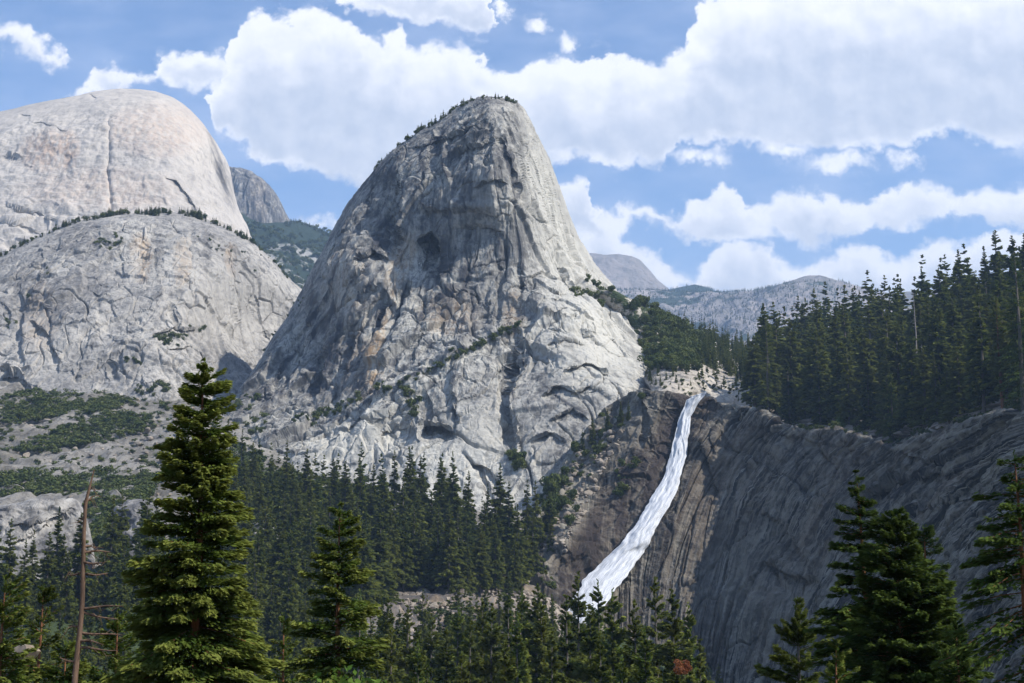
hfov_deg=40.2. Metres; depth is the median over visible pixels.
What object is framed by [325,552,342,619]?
conifer
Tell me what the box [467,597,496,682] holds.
conifer tree
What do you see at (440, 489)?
conifer
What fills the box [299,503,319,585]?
conifer
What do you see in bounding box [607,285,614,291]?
tree
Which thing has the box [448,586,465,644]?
conifer
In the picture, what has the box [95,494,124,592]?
conifer
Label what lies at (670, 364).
tree
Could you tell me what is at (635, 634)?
conifer tree
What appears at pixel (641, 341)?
tree
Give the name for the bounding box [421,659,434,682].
conifer tree
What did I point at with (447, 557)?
conifer
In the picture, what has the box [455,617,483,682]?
conifer tree
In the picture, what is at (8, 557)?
conifer
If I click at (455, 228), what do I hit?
granite peak
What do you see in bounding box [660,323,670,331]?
tree
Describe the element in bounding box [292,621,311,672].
conifer
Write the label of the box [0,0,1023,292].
sky
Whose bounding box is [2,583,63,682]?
conifer tree
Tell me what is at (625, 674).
conifer tree
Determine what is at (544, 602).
conifer
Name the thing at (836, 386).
conifer
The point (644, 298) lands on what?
tree
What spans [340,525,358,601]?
conifer
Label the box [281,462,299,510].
conifer
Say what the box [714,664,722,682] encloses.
conifer
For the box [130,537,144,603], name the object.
conifer
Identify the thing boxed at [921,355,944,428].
conifer
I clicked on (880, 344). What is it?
conifer
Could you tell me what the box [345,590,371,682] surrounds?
conifer tree
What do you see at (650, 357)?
tree
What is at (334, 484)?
conifer
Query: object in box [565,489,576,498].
tree
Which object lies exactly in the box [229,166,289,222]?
grey cliff
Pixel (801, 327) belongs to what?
conifer
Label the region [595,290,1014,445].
plateau ground
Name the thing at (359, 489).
conifer
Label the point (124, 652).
conifer
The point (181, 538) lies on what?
conifer
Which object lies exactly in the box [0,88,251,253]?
pale dome
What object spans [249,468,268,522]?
conifer
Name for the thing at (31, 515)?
granite outcrop
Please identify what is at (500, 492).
conifer
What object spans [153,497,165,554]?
conifer
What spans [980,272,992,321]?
conifer
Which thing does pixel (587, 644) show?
conifer tree
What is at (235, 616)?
conifer
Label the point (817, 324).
conifer
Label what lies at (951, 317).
conifer
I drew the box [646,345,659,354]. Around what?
tree
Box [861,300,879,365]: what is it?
conifer
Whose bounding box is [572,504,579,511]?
tree
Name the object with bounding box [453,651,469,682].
conifer tree
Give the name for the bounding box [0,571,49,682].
conifer tree
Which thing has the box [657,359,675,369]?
tree
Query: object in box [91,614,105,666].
conifer
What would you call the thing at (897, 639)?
conifer tree
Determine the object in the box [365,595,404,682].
conifer tree
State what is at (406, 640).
conifer
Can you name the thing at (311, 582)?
conifer
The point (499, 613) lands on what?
conifer
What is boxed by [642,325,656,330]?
tree
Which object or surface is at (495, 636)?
conifer tree
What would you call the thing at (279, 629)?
conifer
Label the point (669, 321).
tree
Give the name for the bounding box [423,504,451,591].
conifer
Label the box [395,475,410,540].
conifer
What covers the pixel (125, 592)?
conifer
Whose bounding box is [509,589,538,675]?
conifer tree
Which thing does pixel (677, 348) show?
tree
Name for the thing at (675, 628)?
conifer tree
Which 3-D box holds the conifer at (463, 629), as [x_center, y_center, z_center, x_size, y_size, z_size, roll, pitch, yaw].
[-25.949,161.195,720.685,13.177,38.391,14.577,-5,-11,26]
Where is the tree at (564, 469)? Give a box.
[560,466,576,475]
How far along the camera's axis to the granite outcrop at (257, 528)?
999.09 m
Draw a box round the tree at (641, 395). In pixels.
[637,393,645,398]
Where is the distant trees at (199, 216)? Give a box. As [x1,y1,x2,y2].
[0,93,880,337]
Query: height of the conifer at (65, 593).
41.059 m
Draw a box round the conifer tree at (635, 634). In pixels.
[619,599,654,682]
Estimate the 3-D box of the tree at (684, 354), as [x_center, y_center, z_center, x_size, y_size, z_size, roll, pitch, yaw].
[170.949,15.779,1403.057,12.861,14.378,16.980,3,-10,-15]
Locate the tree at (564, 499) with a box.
[554,493,571,510]
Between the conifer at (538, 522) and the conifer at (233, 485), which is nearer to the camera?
the conifer at (233, 485)
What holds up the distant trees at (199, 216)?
on the distant ridge
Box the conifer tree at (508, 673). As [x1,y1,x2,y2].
[492,639,518,682]
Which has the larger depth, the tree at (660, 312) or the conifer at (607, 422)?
the tree at (660, 312)
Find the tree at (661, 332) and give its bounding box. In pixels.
[654,327,668,338]
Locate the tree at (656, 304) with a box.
[651,301,658,308]
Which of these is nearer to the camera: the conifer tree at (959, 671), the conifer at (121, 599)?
the conifer tree at (959, 671)
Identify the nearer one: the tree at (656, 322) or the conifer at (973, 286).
the conifer at (973, 286)
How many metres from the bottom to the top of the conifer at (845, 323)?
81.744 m
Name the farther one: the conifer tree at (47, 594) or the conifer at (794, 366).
the conifer at (794, 366)
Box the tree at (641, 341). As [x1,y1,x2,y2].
[638,337,647,345]
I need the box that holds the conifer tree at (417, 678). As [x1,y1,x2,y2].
[407,640,424,682]
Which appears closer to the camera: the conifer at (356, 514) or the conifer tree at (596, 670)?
the conifer tree at (596, 670)
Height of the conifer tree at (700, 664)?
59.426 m
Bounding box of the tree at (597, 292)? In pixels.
[593,287,607,297]
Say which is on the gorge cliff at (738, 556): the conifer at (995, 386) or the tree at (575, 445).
the tree at (575, 445)
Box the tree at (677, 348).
[674,345,682,351]
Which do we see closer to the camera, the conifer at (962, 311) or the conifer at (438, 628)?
the conifer at (438, 628)
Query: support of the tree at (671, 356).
on the plateau ground at (635, 323)
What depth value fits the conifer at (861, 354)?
1090.48 m
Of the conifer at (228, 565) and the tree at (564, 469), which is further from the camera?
the tree at (564, 469)
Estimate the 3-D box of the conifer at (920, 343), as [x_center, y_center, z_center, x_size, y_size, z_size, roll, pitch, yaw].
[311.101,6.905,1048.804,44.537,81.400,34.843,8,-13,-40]
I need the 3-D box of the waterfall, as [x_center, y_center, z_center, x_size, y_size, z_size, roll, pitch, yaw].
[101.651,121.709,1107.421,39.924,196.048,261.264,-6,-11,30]
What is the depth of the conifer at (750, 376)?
1199.16 m
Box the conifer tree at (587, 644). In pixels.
[572,605,611,682]
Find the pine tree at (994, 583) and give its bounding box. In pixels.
[929,450,1023,682]
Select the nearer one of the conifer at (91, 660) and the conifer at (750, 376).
the conifer at (91, 660)
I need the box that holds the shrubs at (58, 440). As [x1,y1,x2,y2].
[0,232,1020,646]
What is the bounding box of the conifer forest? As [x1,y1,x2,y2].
[0,240,1023,682]
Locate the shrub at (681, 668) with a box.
[673,659,691,677]
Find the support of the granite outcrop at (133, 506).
on the valley ground at (95, 449)
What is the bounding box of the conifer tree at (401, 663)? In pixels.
[393,604,422,681]
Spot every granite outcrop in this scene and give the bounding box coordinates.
[0,497,94,578]
[107,499,169,556]
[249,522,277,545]
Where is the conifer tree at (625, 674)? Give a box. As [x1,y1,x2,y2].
[614,654,630,682]
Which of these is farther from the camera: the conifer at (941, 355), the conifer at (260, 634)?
the conifer at (941, 355)
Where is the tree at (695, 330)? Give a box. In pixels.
[687,329,704,335]
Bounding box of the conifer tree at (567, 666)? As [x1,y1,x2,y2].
[543,594,584,682]
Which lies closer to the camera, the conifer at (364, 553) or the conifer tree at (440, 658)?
the conifer tree at (440, 658)
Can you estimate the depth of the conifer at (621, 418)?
1211.15 m
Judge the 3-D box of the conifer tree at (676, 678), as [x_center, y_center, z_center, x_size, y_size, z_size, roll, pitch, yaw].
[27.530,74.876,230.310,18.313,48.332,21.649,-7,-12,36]
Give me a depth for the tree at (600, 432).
1215.69 m
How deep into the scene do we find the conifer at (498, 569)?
971.58 m
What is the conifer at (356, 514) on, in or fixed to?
on the valley ground at (95, 449)
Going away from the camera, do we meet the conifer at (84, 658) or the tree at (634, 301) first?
the conifer at (84, 658)
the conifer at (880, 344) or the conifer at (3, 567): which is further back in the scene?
the conifer at (880, 344)
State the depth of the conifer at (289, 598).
758.87 m
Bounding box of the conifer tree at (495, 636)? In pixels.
[471,603,513,682]
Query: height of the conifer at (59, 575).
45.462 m
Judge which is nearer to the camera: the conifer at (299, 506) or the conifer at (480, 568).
the conifer at (480, 568)
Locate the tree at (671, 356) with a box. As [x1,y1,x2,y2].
[668,354,679,369]
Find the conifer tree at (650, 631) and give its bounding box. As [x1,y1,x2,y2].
[637,576,671,679]
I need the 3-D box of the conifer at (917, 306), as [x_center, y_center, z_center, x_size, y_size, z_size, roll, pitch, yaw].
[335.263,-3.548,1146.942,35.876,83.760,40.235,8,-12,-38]
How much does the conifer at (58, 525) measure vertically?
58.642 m
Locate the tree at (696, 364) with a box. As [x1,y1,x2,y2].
[690,358,702,370]
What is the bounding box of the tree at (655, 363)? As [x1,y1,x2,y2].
[653,357,660,368]
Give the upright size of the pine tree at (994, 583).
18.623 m
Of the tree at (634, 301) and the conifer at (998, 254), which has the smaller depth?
the conifer at (998, 254)
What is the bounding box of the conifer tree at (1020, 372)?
[996,244,1023,411]
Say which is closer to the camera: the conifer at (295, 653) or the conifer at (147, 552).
the conifer at (295, 653)
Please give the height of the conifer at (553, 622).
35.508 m
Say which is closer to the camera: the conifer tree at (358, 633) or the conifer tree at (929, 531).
the conifer tree at (929, 531)
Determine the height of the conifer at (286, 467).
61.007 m
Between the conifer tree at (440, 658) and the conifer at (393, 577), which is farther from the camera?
the conifer at (393, 577)
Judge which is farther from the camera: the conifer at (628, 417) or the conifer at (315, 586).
the conifer at (628, 417)
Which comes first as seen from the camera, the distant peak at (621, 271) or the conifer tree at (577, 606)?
the conifer tree at (577, 606)
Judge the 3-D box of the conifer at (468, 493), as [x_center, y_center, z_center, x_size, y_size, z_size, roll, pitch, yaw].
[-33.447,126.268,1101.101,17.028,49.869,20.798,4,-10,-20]
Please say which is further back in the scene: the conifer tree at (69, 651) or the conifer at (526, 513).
the conifer at (526, 513)
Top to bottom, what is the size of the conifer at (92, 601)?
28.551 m
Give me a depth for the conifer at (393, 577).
905.73 m
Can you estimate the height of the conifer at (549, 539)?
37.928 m
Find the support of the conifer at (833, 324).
on the plateau ground at (635, 323)
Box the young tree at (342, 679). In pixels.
[286,665,386,682]
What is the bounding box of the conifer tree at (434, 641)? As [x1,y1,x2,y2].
[421,613,445,682]
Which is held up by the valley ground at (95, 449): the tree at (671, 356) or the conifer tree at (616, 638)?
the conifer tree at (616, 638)
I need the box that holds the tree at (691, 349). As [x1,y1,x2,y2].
[683,346,696,353]
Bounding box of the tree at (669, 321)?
[663,318,674,325]
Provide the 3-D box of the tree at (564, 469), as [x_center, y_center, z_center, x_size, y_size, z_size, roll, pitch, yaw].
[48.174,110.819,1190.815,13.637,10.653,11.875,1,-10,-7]
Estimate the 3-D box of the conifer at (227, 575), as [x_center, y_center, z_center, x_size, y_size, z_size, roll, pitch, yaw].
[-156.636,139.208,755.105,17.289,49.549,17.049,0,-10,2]
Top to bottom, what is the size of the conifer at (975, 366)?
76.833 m
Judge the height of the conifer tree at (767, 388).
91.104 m
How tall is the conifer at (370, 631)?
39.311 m
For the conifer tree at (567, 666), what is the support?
on the valley ground at (95, 449)
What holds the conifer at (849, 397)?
on the plateau ground at (635, 323)
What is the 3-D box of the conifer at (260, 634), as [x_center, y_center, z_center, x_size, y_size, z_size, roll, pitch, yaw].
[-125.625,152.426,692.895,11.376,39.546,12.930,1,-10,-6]
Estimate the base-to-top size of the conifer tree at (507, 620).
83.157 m
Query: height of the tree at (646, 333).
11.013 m
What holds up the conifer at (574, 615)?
on the valley ground at (95, 449)
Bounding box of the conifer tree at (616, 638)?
[593,587,630,682]
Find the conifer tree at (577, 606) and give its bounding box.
[560,571,599,682]
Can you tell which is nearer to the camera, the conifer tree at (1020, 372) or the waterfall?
the conifer tree at (1020, 372)
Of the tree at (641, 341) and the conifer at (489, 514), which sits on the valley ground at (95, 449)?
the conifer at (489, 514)
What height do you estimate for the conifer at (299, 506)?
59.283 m
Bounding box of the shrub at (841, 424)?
[831,417,845,427]
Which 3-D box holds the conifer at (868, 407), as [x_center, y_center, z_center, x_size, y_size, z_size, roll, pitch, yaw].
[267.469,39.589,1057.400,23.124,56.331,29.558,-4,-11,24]
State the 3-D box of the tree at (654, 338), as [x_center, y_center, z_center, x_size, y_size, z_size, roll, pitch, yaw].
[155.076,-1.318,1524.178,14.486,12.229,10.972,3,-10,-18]
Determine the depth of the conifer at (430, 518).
1028.96 m
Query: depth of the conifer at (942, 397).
928.27 m
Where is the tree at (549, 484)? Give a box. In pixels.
[539,476,557,496]
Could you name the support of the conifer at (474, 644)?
on the valley ground at (95, 449)
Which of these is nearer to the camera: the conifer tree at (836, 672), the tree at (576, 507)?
the conifer tree at (836, 672)
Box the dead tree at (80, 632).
[58,470,123,682]
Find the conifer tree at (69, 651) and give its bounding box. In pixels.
[34,640,99,682]
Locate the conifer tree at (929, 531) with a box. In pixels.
[907,524,994,682]
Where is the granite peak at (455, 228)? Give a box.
[226,96,651,515]
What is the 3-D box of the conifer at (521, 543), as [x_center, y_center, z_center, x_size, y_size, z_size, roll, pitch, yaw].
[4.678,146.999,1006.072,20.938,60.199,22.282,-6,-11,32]
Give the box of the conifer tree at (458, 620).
[444,605,471,673]
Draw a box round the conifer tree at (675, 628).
[647,589,695,682]
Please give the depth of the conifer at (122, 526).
895.08 m
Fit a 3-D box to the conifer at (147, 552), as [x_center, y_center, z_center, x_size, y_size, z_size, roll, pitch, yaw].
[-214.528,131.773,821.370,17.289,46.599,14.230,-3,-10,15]
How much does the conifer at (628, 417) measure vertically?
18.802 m
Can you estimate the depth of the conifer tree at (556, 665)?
248.60 m
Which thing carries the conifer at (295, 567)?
on the valley ground at (95, 449)
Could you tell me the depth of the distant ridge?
8565.87 m
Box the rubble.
[0,397,1017,651]
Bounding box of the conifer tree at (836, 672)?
[818,637,860,682]
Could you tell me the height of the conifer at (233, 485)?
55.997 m
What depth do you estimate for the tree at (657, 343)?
1462.90 m
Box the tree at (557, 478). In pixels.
[544,473,568,487]
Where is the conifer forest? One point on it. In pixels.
(714, 352)
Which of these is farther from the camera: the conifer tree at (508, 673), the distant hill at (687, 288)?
the distant hill at (687, 288)
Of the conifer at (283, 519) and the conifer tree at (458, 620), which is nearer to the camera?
the conifer tree at (458, 620)
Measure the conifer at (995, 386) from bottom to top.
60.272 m
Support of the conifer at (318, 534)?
on the valley ground at (95, 449)
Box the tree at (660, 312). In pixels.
[658,308,665,316]
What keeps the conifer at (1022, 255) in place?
on the plateau ground at (635, 323)
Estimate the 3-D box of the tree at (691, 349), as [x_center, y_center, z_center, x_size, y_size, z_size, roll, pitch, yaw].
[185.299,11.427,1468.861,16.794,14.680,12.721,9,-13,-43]
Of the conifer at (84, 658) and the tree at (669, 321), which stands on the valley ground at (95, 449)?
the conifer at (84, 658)
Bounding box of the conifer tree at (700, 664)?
[692,639,714,682]
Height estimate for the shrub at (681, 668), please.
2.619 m
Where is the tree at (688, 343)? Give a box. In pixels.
[680,340,691,345]
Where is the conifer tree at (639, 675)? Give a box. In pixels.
[630,625,662,682]
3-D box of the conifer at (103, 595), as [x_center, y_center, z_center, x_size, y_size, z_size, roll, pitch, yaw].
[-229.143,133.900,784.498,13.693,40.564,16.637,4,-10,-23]
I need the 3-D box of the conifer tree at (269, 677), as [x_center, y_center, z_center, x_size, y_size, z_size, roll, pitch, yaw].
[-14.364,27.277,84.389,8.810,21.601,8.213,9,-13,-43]
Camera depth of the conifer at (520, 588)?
878.56 m
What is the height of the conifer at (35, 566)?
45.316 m
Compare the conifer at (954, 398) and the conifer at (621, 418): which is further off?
the conifer at (621, 418)
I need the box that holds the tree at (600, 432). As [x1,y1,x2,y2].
[598,428,606,438]
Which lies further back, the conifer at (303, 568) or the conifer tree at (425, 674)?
the conifer at (303, 568)
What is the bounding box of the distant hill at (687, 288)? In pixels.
[666,284,716,292]
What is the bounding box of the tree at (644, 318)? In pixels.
[639,313,650,323]
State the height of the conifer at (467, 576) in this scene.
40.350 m
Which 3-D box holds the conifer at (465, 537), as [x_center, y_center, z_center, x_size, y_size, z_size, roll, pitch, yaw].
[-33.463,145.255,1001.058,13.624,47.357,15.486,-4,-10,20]
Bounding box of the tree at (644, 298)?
[635,294,649,304]
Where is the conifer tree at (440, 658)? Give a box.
[433,627,460,682]
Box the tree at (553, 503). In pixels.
[541,496,560,513]
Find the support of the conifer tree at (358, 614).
on the near ground
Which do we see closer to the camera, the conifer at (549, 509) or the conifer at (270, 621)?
the conifer at (270, 621)
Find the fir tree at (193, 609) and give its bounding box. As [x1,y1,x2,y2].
[98,356,286,682]
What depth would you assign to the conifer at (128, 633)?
692.75 m
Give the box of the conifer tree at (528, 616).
[522,583,554,679]
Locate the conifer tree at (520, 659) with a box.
[497,611,531,682]
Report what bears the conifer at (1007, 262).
on the plateau ground at (635, 323)
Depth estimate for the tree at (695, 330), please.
1671.15 m
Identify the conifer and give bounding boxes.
[0,518,19,606]
[0,530,9,613]
[4,589,20,647]
[10,539,36,628]
[20,530,40,603]
[23,605,41,682]
[31,532,64,621]
[34,506,65,608]
[40,633,55,682]
[51,604,68,671]
[53,534,78,614]
[53,551,78,622]
[61,612,77,667]
[69,512,97,603]
[78,642,92,680]
[80,604,99,680]
[85,573,100,620]
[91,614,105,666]
[92,544,113,612]
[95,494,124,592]
[100,651,109,674]
[107,585,129,652]
[108,491,132,566]
[109,544,134,622]
[117,632,126,673]
[118,605,133,659]
[129,499,161,588]
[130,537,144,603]
[135,585,151,604]
[143,535,153,587]
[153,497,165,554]
[171,514,187,587]
[211,545,233,600]
[213,559,232,634]
[223,523,239,576]
[226,475,240,526]
[233,489,255,549]
[233,520,254,587]
[233,572,248,617]
[236,429,248,483]
[238,461,253,521]
[245,443,262,495]
[245,549,273,643]
[246,573,270,642]
[247,530,273,612]
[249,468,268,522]
[250,610,265,680]
[256,501,275,573]
[262,520,296,601]
[262,578,277,650]
[268,606,286,670]
[272,647,281,681]
[273,560,298,646]
[274,531,308,617]
[276,491,289,533]
[277,440,294,504]
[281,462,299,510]
[285,480,305,545]
[288,630,300,682]
[290,656,297,682]
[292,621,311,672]
[295,548,308,591]
[297,449,314,507]
[297,595,313,656]
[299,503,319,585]
[301,539,318,607]
[303,474,318,535]
[309,553,334,620]
[310,588,324,646]
[311,630,323,682]
[314,512,327,553]
[322,485,335,529]
[323,518,334,586]
[324,457,342,506]
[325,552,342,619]
[336,460,353,511]
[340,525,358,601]
[344,632,356,678]
[345,520,378,608]
[348,498,366,559]
[351,464,369,522]
[359,485,376,536]
[362,618,376,679]
[365,464,380,511]
[370,471,393,539]
[370,513,403,604]
[381,505,405,585]
[381,527,401,601]
[387,450,400,509]
[393,609,406,671]
[394,515,418,591]
[395,446,416,516]
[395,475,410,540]
[404,612,411,673]
[405,503,425,587]
[408,524,429,589]
[409,457,430,516]
[412,588,430,645]
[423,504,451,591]
[424,493,440,552]
[428,463,450,534]
[430,509,468,588]
[432,611,444,667]
[439,467,468,531]
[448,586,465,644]
[451,508,466,575]
[455,622,466,664]
[459,512,473,562]
[461,471,476,530]
[461,538,475,593]
[467,610,476,656]
[471,501,491,574]
[471,524,493,592]
[480,484,494,538]
[480,589,490,627]
[487,524,505,590]
[488,464,507,535]
[492,585,503,633]
[497,482,519,553]
[500,572,515,625]
[505,504,531,582]
[506,534,523,591]
[514,575,525,625]
[519,480,534,535]
[521,523,534,576]
[526,480,546,548]
[527,512,547,577]
[540,495,557,539]
[542,592,548,617]
[545,518,554,551]
[550,603,558,654]
[557,630,565,670]
[569,613,577,643]
[580,430,584,449]
[588,417,596,448]
[604,409,610,429]
[617,400,624,422]
[625,401,630,421]
[705,664,712,680]
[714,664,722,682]
[739,335,770,406]
[748,312,782,391]
[749,345,780,405]
[767,319,787,369]
[769,364,782,413]
[774,318,803,398]
[776,362,801,423]
[795,329,834,419]
[796,303,810,356]
[805,361,833,426]
[806,304,829,354]
[808,307,845,390]
[819,339,845,415]
[832,299,857,361]
[833,346,862,424]
[846,328,880,415]
[853,357,881,429]
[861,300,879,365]
[868,291,894,361]
[874,321,907,406]
[875,309,900,402]
[883,285,901,333]
[888,337,925,432]
[900,288,931,366]
[905,348,938,427]
[917,297,938,401]
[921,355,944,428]
[923,298,957,395]
[930,267,950,315]
[934,366,953,423]
[938,346,977,422]
[945,292,966,365]
[949,249,967,305]
[954,296,999,411]
[955,285,969,354]
[959,271,987,344]
[968,296,991,364]
[976,246,994,302]
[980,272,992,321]
[980,314,1019,401]
[985,296,1004,369]
[987,230,1007,288]
[988,256,1008,316]
[998,281,1023,399]
[1002,236,1021,294]
[1010,233,1023,298]
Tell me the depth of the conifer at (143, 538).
843.48 m
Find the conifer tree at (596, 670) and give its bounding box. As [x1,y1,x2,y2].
[583,635,615,682]
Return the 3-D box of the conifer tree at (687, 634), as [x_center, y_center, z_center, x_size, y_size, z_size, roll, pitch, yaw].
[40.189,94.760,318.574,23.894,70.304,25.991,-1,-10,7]
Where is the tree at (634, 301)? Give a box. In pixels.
[629,298,640,310]
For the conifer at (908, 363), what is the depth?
988.71 m
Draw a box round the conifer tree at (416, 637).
[402,627,426,682]
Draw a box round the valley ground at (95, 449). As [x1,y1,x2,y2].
[0,380,712,682]
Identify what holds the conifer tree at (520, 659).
on the valley ground at (95, 449)
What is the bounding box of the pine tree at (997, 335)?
[982,296,1010,408]
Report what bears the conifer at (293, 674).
on the valley ground at (95, 449)
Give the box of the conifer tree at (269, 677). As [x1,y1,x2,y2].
[262,614,303,682]
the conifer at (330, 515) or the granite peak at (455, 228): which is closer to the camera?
the conifer at (330, 515)
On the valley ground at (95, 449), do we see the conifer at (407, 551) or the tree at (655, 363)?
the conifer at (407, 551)
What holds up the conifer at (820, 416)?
on the plateau ground at (635, 323)
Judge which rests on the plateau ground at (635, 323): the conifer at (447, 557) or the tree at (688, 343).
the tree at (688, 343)
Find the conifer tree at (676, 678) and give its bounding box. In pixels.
[663,647,685,682]
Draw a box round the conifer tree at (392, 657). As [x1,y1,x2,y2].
[376,621,405,682]
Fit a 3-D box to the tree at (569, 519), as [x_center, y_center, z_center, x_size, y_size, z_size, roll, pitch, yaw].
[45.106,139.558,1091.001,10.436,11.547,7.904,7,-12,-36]
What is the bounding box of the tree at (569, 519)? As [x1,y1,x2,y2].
[563,513,575,525]
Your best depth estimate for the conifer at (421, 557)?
941.73 m
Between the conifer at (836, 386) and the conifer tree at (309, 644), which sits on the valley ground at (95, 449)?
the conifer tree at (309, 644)
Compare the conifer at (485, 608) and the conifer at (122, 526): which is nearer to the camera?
the conifer at (485, 608)
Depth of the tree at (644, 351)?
1466.36 m
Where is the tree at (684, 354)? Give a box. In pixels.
[677,351,689,359]
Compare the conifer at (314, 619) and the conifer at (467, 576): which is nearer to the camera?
the conifer at (314, 619)
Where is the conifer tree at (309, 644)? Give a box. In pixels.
[298,639,320,682]
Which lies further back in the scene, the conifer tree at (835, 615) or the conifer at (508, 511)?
the conifer at (508, 511)
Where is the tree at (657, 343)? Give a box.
[653,340,667,347]
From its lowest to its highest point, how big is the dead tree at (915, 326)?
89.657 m
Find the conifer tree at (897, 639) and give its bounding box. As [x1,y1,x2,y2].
[828,506,971,682]
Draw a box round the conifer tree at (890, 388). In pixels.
[879,373,903,443]
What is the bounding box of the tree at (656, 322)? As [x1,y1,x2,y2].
[651,316,661,326]
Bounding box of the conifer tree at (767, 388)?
[752,318,780,414]
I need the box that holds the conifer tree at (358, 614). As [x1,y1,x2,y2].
[278,502,389,682]
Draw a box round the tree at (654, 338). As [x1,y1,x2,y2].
[648,335,659,343]
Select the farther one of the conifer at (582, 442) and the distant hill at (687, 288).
the distant hill at (687, 288)
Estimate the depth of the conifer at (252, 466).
1160.23 m
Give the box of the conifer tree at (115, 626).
[73,604,144,682]
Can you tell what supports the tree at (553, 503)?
on the gorge cliff at (738, 556)
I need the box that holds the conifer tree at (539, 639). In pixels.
[524,601,557,682]
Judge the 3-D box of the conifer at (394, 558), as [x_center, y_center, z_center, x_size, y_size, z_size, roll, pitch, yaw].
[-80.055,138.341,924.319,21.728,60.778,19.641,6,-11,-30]
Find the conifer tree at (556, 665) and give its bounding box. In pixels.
[537,631,563,682]
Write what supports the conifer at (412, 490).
on the valley ground at (95, 449)
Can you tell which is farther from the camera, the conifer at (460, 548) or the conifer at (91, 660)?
the conifer at (460, 548)
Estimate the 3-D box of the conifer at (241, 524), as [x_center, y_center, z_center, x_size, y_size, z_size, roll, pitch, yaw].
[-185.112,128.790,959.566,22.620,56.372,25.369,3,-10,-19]
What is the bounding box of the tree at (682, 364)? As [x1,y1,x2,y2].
[676,359,690,370]
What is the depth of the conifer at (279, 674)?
642.55 m
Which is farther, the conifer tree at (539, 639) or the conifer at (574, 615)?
the conifer at (574, 615)
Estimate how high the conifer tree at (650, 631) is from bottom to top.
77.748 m
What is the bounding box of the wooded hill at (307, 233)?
[240,212,328,286]
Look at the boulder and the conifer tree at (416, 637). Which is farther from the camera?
the conifer tree at (416, 637)
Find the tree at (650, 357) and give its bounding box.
[637,354,656,361]
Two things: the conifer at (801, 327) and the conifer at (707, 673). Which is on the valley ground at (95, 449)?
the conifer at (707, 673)
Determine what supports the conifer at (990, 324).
on the plateau ground at (635, 323)
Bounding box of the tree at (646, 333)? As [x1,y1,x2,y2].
[641,330,652,338]
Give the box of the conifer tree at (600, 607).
[575,578,615,674]
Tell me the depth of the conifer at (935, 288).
1311.04 m
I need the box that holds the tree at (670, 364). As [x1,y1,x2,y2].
[666,360,679,370]
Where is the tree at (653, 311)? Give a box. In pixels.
[648,308,656,316]
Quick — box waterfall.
[568,391,706,622]
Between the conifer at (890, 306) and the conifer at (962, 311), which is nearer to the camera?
the conifer at (962, 311)
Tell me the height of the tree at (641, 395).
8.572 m
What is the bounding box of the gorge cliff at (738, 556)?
[527,388,1023,682]
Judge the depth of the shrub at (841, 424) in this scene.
1070.38 m
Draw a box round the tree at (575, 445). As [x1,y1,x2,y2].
[571,440,579,453]
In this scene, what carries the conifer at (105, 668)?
on the valley ground at (95, 449)
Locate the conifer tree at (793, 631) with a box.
[753,596,830,682]
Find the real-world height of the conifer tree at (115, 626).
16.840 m
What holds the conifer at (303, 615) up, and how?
on the valley ground at (95, 449)
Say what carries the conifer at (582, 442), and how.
on the gorge cliff at (738, 556)
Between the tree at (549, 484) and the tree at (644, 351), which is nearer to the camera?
the tree at (549, 484)
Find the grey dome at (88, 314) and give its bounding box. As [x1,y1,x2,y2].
[0,212,301,407]
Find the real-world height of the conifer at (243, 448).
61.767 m
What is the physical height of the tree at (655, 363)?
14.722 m
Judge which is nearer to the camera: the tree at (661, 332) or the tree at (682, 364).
the tree at (682, 364)
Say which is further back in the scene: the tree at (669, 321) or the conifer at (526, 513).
the tree at (669, 321)
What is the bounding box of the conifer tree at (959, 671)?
[928,618,983,682]
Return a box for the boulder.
[10,644,40,660]
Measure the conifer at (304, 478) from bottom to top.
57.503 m
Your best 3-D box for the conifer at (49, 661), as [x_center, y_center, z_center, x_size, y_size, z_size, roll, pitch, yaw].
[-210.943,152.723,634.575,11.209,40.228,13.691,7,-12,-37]
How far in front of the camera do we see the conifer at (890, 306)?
1278.92 m
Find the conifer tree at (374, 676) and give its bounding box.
[366,651,385,682]
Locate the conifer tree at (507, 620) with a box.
[492,595,531,682]
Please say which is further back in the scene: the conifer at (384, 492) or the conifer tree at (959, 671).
the conifer at (384, 492)
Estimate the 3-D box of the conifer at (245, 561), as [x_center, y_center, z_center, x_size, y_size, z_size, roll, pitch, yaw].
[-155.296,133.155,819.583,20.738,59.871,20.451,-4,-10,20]
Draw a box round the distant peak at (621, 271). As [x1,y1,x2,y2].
[589,253,669,290]
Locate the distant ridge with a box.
[618,275,949,345]
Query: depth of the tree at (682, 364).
1358.68 m
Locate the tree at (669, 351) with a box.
[665,347,674,354]
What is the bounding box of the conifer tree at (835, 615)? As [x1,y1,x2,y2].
[802,470,895,682]
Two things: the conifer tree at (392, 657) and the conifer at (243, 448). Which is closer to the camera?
the conifer tree at (392, 657)
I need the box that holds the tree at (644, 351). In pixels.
[641,346,652,356]
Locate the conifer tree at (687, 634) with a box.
[678,602,709,681]
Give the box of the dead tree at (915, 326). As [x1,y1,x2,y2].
[912,295,917,357]
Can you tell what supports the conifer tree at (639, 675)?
on the valley ground at (95, 449)
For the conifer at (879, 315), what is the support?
on the plateau ground at (635, 323)
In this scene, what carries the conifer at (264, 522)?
on the valley ground at (95, 449)

